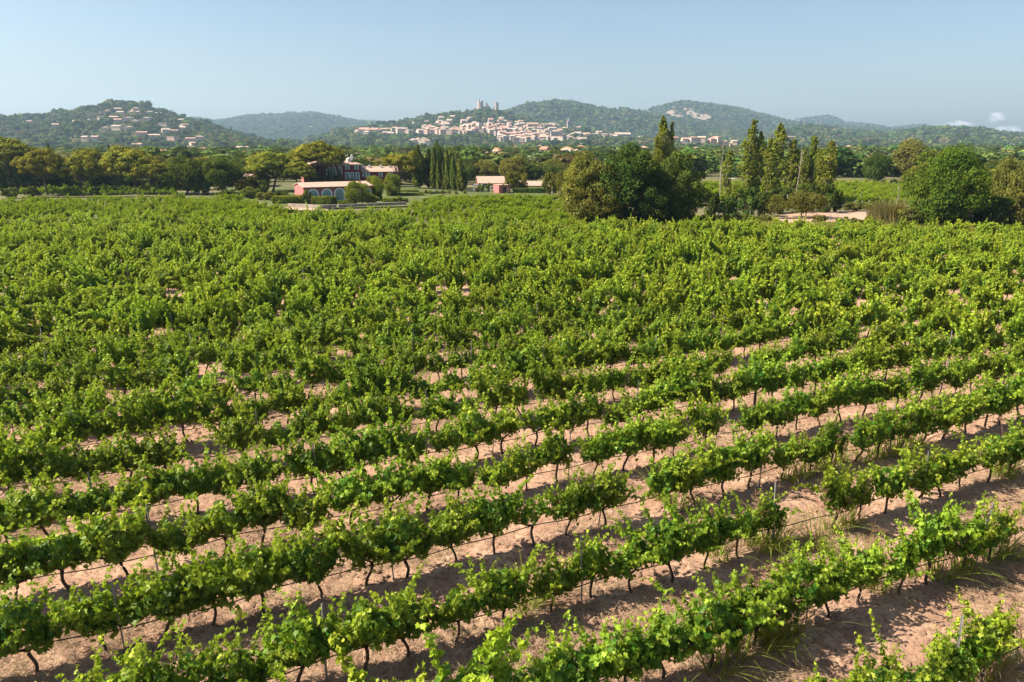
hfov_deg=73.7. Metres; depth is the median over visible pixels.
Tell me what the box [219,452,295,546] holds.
grapevine
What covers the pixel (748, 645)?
grass tuft
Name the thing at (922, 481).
grapevine
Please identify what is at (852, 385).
grapevine
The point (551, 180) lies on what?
bush
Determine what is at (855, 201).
field soil
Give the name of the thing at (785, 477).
grass tuft
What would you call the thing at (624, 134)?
apartment house
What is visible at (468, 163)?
tree
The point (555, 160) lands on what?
tree
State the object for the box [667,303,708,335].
grapevine
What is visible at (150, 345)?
grapevine
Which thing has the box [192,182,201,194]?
bush
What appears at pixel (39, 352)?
grapevine
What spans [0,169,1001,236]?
ground
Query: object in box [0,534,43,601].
grapevine
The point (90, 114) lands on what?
house
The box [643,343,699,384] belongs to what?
grapevine
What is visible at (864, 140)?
hills
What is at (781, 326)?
grapevine
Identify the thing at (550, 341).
grapevine
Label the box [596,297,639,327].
grapevine
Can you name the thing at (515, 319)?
grapevine
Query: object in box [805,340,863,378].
grapevine
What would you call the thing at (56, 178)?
bush
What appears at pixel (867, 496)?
grapevine
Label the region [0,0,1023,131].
sky
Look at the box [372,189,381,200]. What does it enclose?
bush
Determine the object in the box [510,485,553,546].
grapevine
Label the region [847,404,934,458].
grass tuft
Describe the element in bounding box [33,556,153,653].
grapevine
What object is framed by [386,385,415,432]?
grapevine
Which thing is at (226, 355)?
grapevine
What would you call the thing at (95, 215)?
field soil
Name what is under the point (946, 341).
grapevine
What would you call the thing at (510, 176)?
bush
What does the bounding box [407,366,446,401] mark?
grapevine
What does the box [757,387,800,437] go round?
grapevine
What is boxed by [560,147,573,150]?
house
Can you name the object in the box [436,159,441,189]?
cypress
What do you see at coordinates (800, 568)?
grapevine
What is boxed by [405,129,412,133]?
house
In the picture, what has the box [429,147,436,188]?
cypress
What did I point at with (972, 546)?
grapevine
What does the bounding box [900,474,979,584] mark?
grapevine
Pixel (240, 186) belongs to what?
bush
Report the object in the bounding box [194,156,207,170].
tree
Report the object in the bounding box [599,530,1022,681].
drip hose
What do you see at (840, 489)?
grapevine
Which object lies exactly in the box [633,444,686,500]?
grass tuft
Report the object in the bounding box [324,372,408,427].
grapevine
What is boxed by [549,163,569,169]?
tree
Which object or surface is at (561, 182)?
broadleaf tree
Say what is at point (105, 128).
house
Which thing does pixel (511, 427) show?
grapevine
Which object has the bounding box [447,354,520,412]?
grapevine
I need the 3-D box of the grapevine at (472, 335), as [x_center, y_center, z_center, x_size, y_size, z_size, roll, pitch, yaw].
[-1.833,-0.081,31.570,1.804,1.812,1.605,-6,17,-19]
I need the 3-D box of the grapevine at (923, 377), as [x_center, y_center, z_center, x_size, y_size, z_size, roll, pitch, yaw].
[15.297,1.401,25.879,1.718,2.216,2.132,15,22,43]
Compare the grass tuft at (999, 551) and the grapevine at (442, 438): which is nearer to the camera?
the grass tuft at (999, 551)
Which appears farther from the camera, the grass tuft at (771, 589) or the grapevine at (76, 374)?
the grapevine at (76, 374)
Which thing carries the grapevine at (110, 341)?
on the soil at (894, 612)
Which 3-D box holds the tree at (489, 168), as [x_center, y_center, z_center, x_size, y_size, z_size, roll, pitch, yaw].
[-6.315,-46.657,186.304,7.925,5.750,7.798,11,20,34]
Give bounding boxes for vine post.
[87,472,94,500]
[110,580,124,647]
[145,504,158,572]
[312,443,317,485]
[321,604,327,681]
[580,536,582,605]
[772,482,776,540]
[938,360,949,397]
[955,615,963,657]
[976,502,993,562]
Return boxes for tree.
[0,136,38,188]
[0,159,41,180]
[10,148,64,194]
[57,154,101,194]
[62,171,89,181]
[71,147,106,184]
[98,145,157,193]
[104,170,143,182]
[122,158,171,193]
[146,155,165,177]
[165,155,205,193]
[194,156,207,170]
[202,156,248,190]
[228,159,245,179]
[241,151,292,190]
[247,170,270,186]
[277,159,316,182]
[287,139,347,181]
[344,181,370,203]
[351,157,374,179]
[366,175,383,194]
[371,159,384,165]
[381,153,414,192]
[381,163,411,179]
[383,173,401,195]
[403,150,426,187]
[403,171,411,182]
[430,140,444,172]
[456,156,482,175]
[463,162,480,173]
[464,164,475,181]
[473,160,501,175]
[498,154,530,179]
[502,178,513,193]
[522,164,542,180]
[527,163,545,180]
[542,157,562,174]
[545,165,566,176]
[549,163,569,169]
[555,170,570,203]
[555,171,566,179]
[561,151,621,222]
[571,171,623,221]
[598,142,662,221]
[634,171,684,223]
[655,150,712,219]
[765,193,784,215]
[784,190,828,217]
[861,152,891,181]
[891,137,940,173]
[898,165,932,185]
[901,142,997,225]
[907,162,932,172]
[984,159,1008,167]
[990,156,1016,209]
[1004,172,1023,215]
[1008,162,1023,204]
[1013,160,1023,167]
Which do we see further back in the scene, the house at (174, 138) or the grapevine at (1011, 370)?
the house at (174, 138)
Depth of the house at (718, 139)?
859.24 m
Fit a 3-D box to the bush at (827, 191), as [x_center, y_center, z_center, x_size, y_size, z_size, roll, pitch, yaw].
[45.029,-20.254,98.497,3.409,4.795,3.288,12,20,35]
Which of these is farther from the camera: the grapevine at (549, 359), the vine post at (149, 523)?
the grapevine at (549, 359)
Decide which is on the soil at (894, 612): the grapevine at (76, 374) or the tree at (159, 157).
the grapevine at (76, 374)
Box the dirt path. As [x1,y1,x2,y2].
[267,205,327,210]
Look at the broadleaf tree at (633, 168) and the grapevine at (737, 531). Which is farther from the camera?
the broadleaf tree at (633, 168)
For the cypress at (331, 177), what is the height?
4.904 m
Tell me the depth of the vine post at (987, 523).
15.74 m
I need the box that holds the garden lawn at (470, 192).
[220,187,549,207]
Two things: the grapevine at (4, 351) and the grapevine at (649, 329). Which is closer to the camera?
the grapevine at (4, 351)
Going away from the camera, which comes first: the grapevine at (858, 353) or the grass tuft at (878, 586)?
the grass tuft at (878, 586)
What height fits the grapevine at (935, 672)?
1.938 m
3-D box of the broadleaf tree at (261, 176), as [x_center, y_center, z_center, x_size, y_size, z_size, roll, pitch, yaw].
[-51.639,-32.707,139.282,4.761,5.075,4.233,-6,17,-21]
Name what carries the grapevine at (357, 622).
on the soil at (894, 612)
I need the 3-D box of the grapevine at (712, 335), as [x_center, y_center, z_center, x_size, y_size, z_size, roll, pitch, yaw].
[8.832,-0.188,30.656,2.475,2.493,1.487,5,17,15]
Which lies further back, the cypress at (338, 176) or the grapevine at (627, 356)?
the cypress at (338, 176)
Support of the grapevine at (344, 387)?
on the soil at (894, 612)
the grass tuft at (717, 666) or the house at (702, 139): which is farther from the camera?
the house at (702, 139)
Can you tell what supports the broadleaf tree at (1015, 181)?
on the ground at (713, 176)
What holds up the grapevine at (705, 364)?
on the soil at (894, 612)
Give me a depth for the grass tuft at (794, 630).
13.51 m
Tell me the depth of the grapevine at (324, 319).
33.27 m
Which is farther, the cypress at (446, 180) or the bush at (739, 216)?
the cypress at (446, 180)
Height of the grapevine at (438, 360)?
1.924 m
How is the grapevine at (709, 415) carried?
on the soil at (894, 612)
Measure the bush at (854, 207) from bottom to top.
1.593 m
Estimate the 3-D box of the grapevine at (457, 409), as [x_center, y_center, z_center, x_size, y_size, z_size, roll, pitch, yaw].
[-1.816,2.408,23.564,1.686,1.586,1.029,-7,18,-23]
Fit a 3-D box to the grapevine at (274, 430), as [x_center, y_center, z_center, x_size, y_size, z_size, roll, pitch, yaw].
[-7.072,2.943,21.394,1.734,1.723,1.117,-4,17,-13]
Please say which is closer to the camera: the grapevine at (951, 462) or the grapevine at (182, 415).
the grapevine at (951, 462)
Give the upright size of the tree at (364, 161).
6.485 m
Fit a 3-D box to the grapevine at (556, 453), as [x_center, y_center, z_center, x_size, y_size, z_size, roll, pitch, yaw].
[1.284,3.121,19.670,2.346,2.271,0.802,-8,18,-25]
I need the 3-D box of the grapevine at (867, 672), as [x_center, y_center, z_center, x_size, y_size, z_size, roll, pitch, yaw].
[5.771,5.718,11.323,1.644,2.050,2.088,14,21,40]
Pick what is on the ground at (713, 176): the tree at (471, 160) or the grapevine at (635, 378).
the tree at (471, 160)
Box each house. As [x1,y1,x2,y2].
[81,136,90,141]
[87,113,97,116]
[90,136,99,140]
[102,127,109,130]
[111,125,123,130]
[122,117,134,120]
[124,126,133,130]
[136,131,147,135]
[142,117,151,121]
[157,122,170,126]
[161,128,169,133]
[166,136,179,140]
[185,137,195,141]
[195,136,204,139]
[361,164,397,185]
[395,127,403,133]
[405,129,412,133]
[419,137,426,143]
[424,128,429,133]
[434,127,440,133]
[438,128,444,133]
[446,130,452,134]
[460,119,465,124]
[493,184,509,192]
[502,134,506,141]
[504,132,515,135]
[523,136,530,141]
[526,122,537,126]
[539,135,545,140]
[539,146,549,151]
[550,131,562,136]
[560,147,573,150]
[614,132,630,137]
[681,138,687,143]
[688,136,698,141]
[697,136,705,142]
[708,138,715,143]
[711,136,721,142]
[720,140,727,145]
[731,140,736,144]
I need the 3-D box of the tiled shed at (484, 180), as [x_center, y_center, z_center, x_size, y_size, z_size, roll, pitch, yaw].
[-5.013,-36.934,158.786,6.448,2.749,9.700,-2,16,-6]
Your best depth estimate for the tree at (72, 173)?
153.68 m
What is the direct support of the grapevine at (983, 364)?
on the soil at (894, 612)
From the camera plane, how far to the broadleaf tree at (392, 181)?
128.86 m
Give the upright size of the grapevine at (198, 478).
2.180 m
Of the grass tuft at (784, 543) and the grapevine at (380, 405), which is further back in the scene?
the grapevine at (380, 405)
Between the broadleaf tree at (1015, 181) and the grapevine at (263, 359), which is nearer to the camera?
the grapevine at (263, 359)
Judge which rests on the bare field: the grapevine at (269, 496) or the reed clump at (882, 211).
the reed clump at (882, 211)
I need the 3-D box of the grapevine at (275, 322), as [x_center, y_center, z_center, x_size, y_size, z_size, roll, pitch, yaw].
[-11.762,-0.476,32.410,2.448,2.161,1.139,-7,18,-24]
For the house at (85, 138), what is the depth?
932.74 m
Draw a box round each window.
[308,189,318,195]
[321,188,332,195]
[345,172,348,179]
[350,172,353,179]
[355,172,359,179]
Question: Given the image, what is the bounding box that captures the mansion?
[301,155,360,181]
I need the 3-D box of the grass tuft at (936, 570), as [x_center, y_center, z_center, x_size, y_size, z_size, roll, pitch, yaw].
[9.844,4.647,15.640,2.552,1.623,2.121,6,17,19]
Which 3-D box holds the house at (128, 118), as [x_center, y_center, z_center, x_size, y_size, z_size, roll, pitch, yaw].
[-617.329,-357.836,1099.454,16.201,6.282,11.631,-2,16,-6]
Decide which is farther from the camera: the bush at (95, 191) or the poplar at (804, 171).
the bush at (95, 191)
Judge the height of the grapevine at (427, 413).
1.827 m
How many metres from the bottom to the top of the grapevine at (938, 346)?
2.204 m
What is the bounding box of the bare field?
[774,210,869,222]
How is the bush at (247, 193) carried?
on the garden lawn at (470, 192)
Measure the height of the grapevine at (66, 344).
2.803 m
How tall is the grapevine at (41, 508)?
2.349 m
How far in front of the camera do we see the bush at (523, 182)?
141.66 m
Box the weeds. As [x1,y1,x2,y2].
[545,213,1023,234]
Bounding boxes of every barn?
[293,181,372,202]
[526,181,542,186]
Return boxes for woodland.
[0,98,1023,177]
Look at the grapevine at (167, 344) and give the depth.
28.54 m
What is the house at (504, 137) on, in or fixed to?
on the hill at (477, 132)
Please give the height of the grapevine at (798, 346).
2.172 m
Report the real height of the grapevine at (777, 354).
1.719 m
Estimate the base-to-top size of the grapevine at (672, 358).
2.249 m
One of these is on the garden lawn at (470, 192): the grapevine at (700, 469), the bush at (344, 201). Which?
the bush at (344, 201)
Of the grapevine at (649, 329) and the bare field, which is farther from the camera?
the bare field
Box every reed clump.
[863,200,897,219]
[873,195,914,223]
[886,206,912,224]
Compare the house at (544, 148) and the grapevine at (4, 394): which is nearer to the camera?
the grapevine at (4, 394)
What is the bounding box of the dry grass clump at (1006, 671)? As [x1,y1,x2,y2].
[924,625,1023,681]
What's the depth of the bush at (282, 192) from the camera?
124.49 m
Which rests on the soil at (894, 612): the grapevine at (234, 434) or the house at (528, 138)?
the grapevine at (234, 434)
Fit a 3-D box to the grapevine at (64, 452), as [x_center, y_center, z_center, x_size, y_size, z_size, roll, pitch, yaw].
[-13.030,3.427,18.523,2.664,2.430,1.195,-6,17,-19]
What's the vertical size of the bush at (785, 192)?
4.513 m
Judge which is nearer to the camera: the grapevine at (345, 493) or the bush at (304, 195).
the grapevine at (345, 493)
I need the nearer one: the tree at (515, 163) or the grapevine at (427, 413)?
the grapevine at (427, 413)
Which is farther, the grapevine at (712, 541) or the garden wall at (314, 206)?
the garden wall at (314, 206)
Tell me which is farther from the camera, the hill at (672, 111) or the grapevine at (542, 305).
the hill at (672, 111)
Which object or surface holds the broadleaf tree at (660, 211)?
on the ground at (713, 176)
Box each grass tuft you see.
[494,532,593,615]
[506,563,573,624]
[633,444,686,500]
[649,455,719,511]
[686,611,770,681]
[695,494,769,569]
[699,572,807,672]
[725,500,783,549]
[729,483,814,553]
[739,578,790,644]
[742,562,866,664]
[742,566,807,652]
[744,476,802,561]
[749,585,819,659]
[758,565,819,638]
[769,437,823,483]
[777,488,861,553]
[779,417,852,472]
[780,421,835,479]
[797,431,854,473]
[797,495,868,535]
[823,480,885,529]
[827,520,921,595]
[834,425,865,463]
[837,528,924,603]
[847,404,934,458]
[848,421,892,464]
[853,402,929,460]
[886,414,945,452]
[888,516,1007,586]
[908,406,948,447]
[909,600,1023,681]
[942,510,1023,584]
[962,496,1023,563]
[974,415,1023,475]
[974,503,1023,561]
[987,418,1023,480]
[988,594,1023,674]
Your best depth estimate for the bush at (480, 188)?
140.49 m
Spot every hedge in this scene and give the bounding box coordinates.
[272,195,303,203]
[311,195,336,203]
[381,197,407,201]
[387,192,424,195]
[400,189,418,191]
[513,187,546,192]
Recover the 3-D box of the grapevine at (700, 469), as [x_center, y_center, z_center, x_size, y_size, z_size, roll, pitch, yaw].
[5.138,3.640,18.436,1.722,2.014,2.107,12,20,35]
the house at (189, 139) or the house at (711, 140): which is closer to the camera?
the house at (711, 140)
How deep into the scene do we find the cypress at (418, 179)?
150.06 m
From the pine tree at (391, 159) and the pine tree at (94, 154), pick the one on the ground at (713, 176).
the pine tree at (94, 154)
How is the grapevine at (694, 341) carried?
on the soil at (894, 612)
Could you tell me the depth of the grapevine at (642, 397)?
23.53 m
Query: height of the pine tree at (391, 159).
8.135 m
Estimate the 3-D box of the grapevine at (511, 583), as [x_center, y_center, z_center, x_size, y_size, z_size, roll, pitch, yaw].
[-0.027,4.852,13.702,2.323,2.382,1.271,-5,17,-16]
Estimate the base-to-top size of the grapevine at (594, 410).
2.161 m
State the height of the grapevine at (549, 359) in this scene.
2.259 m
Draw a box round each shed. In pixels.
[475,176,505,186]
[963,210,977,222]
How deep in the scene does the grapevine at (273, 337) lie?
30.30 m
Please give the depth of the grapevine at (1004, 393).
23.44 m
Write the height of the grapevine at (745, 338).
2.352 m
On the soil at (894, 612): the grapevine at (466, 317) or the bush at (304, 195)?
the grapevine at (466, 317)
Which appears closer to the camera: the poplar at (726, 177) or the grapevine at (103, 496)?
the grapevine at (103, 496)
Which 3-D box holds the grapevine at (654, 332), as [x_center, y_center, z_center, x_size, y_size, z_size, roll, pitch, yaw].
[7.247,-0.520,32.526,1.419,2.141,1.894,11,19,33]
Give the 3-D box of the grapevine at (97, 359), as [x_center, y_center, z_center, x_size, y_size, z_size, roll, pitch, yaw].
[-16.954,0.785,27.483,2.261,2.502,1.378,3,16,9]
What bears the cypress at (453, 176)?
on the garden lawn at (470, 192)
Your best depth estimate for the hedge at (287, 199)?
112.92 m
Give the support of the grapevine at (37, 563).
on the soil at (894, 612)
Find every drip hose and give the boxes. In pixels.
[0,325,999,490]
[4,292,1005,427]
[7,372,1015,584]
[8,345,1007,530]
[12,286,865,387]
[17,294,894,404]
[23,408,1021,648]
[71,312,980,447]
[266,462,1006,680]
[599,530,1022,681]
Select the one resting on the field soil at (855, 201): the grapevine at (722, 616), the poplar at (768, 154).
the poplar at (768, 154)
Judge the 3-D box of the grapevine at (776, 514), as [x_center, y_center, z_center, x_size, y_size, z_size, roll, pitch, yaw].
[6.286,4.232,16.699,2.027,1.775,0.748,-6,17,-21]
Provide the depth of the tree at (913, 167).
139.35 m
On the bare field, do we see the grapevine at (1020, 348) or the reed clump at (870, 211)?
the reed clump at (870, 211)
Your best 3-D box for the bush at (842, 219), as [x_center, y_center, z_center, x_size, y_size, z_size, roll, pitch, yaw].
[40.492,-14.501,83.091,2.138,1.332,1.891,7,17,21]
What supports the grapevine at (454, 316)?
on the soil at (894, 612)
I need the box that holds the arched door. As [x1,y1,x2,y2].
[334,188,344,201]
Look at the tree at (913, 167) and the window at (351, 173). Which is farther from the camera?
the window at (351, 173)
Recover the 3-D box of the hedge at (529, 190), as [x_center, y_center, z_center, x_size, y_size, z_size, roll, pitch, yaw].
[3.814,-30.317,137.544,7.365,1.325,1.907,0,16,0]
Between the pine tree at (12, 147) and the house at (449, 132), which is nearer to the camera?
the pine tree at (12, 147)
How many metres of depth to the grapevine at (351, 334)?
31.36 m
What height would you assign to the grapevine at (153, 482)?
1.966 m
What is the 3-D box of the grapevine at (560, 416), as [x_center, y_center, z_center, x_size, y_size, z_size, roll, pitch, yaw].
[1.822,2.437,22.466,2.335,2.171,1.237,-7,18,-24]
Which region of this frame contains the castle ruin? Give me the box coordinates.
[474,100,498,109]
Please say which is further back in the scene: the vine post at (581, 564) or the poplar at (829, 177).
the poplar at (829, 177)
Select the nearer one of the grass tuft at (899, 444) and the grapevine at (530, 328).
the grass tuft at (899, 444)
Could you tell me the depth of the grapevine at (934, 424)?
22.09 m
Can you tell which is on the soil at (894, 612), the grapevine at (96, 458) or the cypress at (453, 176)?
the grapevine at (96, 458)
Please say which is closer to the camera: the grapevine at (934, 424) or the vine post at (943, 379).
the grapevine at (934, 424)
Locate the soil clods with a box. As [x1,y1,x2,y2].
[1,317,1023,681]
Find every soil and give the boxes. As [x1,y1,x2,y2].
[0,234,1023,681]
[9,202,560,238]
[21,192,176,196]
[411,201,559,212]
[703,185,911,206]
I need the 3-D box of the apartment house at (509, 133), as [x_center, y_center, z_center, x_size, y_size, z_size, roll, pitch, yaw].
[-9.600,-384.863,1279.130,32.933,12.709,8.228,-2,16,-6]
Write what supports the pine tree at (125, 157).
on the field soil at (88, 194)
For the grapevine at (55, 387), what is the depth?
24.80 m
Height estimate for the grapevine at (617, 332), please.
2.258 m
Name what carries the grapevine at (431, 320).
on the soil at (894, 612)
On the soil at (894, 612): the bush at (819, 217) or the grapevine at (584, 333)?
the grapevine at (584, 333)
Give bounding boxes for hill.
[4,107,205,146]
[230,116,348,138]
[395,119,525,144]
[531,108,657,129]
[649,105,768,127]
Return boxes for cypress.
[0,167,9,188]
[9,155,24,188]
[330,168,333,181]
[336,167,340,180]
[412,144,423,187]
[423,148,433,187]
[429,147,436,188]
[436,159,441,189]
[440,160,445,189]
[443,149,450,189]
[449,153,457,190]
[456,157,467,191]
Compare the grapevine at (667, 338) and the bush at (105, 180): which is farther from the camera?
the bush at (105, 180)
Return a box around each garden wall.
[288,203,336,209]
[337,202,406,208]
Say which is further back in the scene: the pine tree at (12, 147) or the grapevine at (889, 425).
the pine tree at (12, 147)
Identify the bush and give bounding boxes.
[0,188,18,198]
[5,174,31,189]
[21,186,41,196]
[22,178,38,187]
[27,179,54,187]
[46,174,73,187]
[56,180,85,188]
[63,188,81,195]
[78,179,110,187]
[91,188,102,194]
[93,176,114,187]
[111,175,140,190]
[130,179,149,187]
[141,174,172,188]
[159,179,176,187]
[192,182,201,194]
[199,183,210,194]
[214,189,238,196]
[234,177,251,190]
[237,186,260,194]
[241,189,257,198]
[251,180,269,192]
[255,191,276,199]
[273,190,290,194]
[299,190,310,203]
[327,196,335,204]
[338,199,350,203]
[366,193,379,202]
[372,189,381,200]
[391,195,405,201]
[476,183,483,191]
[485,182,492,191]
[506,172,518,190]
[514,171,528,187]
[541,171,560,195]
[698,215,706,220]
[704,190,719,216]
[707,214,723,220]
[717,196,740,216]
[718,215,733,221]
[724,183,739,208]
[732,214,747,220]
[737,186,758,216]
[742,214,760,221]
[750,191,773,215]
[754,214,771,220]
[769,185,792,213]
[797,183,815,212]
[811,215,828,221]
[814,184,836,212]
[832,190,842,211]
[835,216,852,223]
[844,202,864,210]
[847,218,863,223]
[863,201,878,209]
[895,206,922,224]
[971,196,1014,225]
[1000,186,1023,224]
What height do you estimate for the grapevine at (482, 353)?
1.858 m
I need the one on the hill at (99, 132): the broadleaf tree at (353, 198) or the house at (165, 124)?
the house at (165, 124)
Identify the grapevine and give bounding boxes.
[0,345,11,365]
[0,346,35,367]
[0,347,54,381]
[0,354,22,392]
[0,371,39,413]
[0,383,56,429]
[0,416,61,499]
[0,418,26,445]
[0,420,83,486]
[0,461,75,544]
[0,485,39,543]
[0,505,97,591]
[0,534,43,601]
[0,566,79,673]
[1,377,36,404]
[13,405,69,451]
[20,332,84,366]
[21,372,83,402]
[25,379,105,420]
[27,432,119,487]
[29,349,78,378]
[29,378,128,450]
[29,467,124,524]
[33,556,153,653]
[35,634,147,681]
[46,336,109,394]
[48,316,104,359]
[58,326,110,377]
[65,381,112,423]
[68,481,151,577]
[74,424,160,482]
[80,383,153,442]
[82,354,158,393]
[83,452,187,522]
[84,321,148,370]
[88,329,116,358]
[101,618,248,681]
[105,323,152,350]
[106,374,157,406]
[107,364,200,441]
[109,417,189,468]
[113,548,242,632]
[115,337,173,370]
[122,492,200,568]
[127,356,165,390]
[131,380,205,442]
[132,335,201,383]
[133,324,195,364]
[133,326,169,349]
[134,439,232,513]
[136,379,189,406]
[139,493,254,625]
[149,312,202,345]
[172,357,218,405]
[179,309,224,348]
[179,469,276,555]
[179,619,294,681]
[181,517,313,615]
[188,372,249,433]
[190,332,238,373]
[190,371,241,400]
[193,394,265,454]
[194,314,247,343]
[205,443,250,506]
[210,325,256,374]
[210,326,243,359]
[211,435,284,490]
[219,358,273,400]
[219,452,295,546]
[226,585,351,681]
[227,341,287,375]
[228,381,287,423]
[234,317,290,356]
[237,309,289,337]
[253,360,298,391]
[255,406,311,454]
[259,364,309,423]
[261,316,293,351]
[261,331,322,377]
[262,309,318,349]
[268,421,362,491]
[276,505,350,597]
[277,473,336,539]
[284,378,334,414]
[286,331,332,390]
[286,386,334,440]
[288,332,348,366]
[289,310,345,348]
[290,482,410,585]
[295,428,388,477]
[296,296,344,330]
[307,437,394,528]
[311,350,365,387]
[315,557,433,670]
[316,302,367,330]
[317,315,368,353]
[318,398,412,478]
[320,386,378,436]
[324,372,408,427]
[326,364,370,413]
[327,339,388,377]
[332,292,382,336]
[332,332,379,362]
[335,341,407,410]
[342,487,459,577]
[345,583,456,657]
[348,431,437,510]
[357,306,411,339]
[359,319,388,342]
[360,319,409,358]
[364,295,412,326]
[369,342,404,376]
[369,355,426,409]
[386,309,410,323]
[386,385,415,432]
[388,326,439,354]
[390,331,434,375]
[392,412,433,464]
[392,431,460,510]
[397,484,479,561]
[398,312,428,339]
[403,381,460,431]
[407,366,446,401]
[417,332,450,353]
[417,341,457,379]
[418,300,458,336]
[421,310,472,352]
[424,445,477,505]
[427,402,482,454]
[427,557,505,641]
[430,389,516,458]
[433,362,467,393]
[437,304,478,330]
[437,387,480,419]
[440,339,489,377]
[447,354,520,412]
[449,544,561,624]
[451,324,493,353]
[453,468,551,554]
[456,303,477,330]
[460,298,504,327]
[461,303,507,341]
[463,348,497,385]
[465,334,498,367]
[466,382,548,453]
[468,324,526,362]
[468,443,526,496]
[476,350,527,382]
[484,326,548,385]
[489,298,542,338]
[500,430,564,490]
[500,623,582,681]
[503,307,530,324]
[506,345,571,404]
[507,314,545,354]
[508,366,530,418]
[509,297,541,324]
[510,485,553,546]
[516,543,585,611]
[520,402,555,447]
[521,288,564,319]
[521,311,546,336]
[525,417,589,482]
[527,361,588,403]
[529,334,558,372]
[529,610,633,681]
[530,302,584,338]
[531,318,599,372]
[532,318,586,349]
[533,384,592,439]
[540,332,560,356]
[542,464,620,535]
[550,529,621,597]
[554,309,597,334]
[555,379,606,436]
[561,318,607,349]
[566,320,627,372]
[567,358,609,395]
[568,457,642,525]
[571,301,607,331]
[574,596,673,681]
[575,419,638,476]
[585,507,692,592]
[586,352,640,400]
[589,315,631,371]
[591,313,630,343]
[593,307,619,330]
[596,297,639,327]
[598,403,684,470]
[601,396,641,427]
[602,487,711,582]
[607,298,644,342]
[608,608,720,679]
[614,367,685,420]
[618,355,659,390]
[620,334,650,375]
[621,398,685,464]
[623,298,658,325]
[632,326,674,365]
[633,312,661,343]
[635,339,702,376]
[639,358,709,415]
[639,445,708,503]
[640,569,786,668]
[642,317,691,356]
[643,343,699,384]
[646,305,684,337]
[647,398,713,455]
[661,381,731,446]
[662,351,737,418]
[666,426,747,504]
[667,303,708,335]
[674,320,712,357]
[677,420,768,497]
[677,497,733,568]
[681,306,736,358]
[683,304,727,334]
[690,343,720,376]
[698,368,730,405]
[701,303,726,331]
[701,488,763,558]
[704,338,747,377]
[705,545,809,647]
[710,324,746,351]
[714,360,754,410]
[723,311,775,357]
[725,409,780,488]
[728,345,792,404]
[732,384,773,438]
[741,312,777,351]
[745,487,803,538]
[748,341,778,368]
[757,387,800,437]
[758,299,794,347]
[758,536,872,618]
[760,354,799,402]
[761,531,859,629]
[763,337,807,364]
[764,427,807,480]
[771,379,814,430]
[781,326,818,363]
[782,357,809,396]
[785,311,808,339]
[785,321,833,364]
[786,344,836,394]
[787,421,835,473]
[790,445,866,529]
[791,608,927,681]
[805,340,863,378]
[807,371,854,426]
[816,411,856,462]
[817,319,859,356]
[819,355,887,422]
[831,311,874,354]
[831,335,895,376]
[832,518,898,605]
[842,364,886,417]
[845,439,918,513]
[847,463,880,519]
[848,409,885,461]
[849,327,877,350]
[854,337,885,375]
[863,629,956,681]
[864,397,916,454]
[866,362,900,410]
[871,332,923,380]
[876,331,926,377]
[879,518,934,594]
[883,368,921,405]
[883,387,961,447]
[885,347,947,401]
[893,435,996,496]
[897,366,978,444]
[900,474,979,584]
[903,314,939,358]
[906,337,977,398]
[906,379,988,438]
[909,452,949,504]
[920,603,1023,681]
[922,327,954,359]
[933,423,1009,489]
[935,492,1001,570]
[937,328,967,358]
[944,321,1021,391]
[945,384,997,434]
[946,344,988,397]
[956,586,1023,681]
[968,367,1023,428]
[973,355,1023,419]
[974,409,1023,482]
[977,338,1022,389]
[977,495,1023,560]
[988,339,1023,383]
[988,374,1019,425]
[999,314,1023,374]
[999,412,1023,475]
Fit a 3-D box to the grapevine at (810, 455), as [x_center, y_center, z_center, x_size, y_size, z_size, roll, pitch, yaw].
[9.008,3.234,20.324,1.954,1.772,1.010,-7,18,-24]
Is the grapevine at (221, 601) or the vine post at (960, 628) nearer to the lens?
the vine post at (960, 628)
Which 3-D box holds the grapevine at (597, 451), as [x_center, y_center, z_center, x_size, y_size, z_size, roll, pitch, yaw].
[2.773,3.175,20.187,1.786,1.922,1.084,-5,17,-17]
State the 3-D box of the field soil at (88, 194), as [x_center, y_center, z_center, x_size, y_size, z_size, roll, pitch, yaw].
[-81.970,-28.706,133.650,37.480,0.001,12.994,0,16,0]
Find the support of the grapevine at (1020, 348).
on the soil at (894, 612)
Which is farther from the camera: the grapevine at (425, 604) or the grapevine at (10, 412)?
the grapevine at (10, 412)
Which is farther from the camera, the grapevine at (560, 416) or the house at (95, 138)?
the house at (95, 138)
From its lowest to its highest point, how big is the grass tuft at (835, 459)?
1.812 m
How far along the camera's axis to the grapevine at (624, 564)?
14.82 m
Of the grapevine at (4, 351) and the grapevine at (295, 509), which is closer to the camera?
the grapevine at (295, 509)
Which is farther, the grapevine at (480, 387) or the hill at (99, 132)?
the hill at (99, 132)
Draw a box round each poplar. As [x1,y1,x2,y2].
[652,135,660,173]
[656,115,671,169]
[665,121,674,158]
[718,149,733,195]
[719,140,724,194]
[735,119,759,192]
[750,131,766,192]
[761,137,776,192]
[766,123,791,200]
[783,139,797,197]
[789,148,800,195]
[795,138,804,194]
[795,148,810,191]
[805,136,818,186]
[810,148,823,194]
[814,140,839,199]
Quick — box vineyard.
[0,178,1023,681]
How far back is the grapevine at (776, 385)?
25.57 m
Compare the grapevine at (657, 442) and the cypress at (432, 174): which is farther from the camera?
the cypress at (432, 174)
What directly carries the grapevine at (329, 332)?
on the soil at (894, 612)
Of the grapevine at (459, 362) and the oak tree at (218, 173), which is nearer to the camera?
the grapevine at (459, 362)

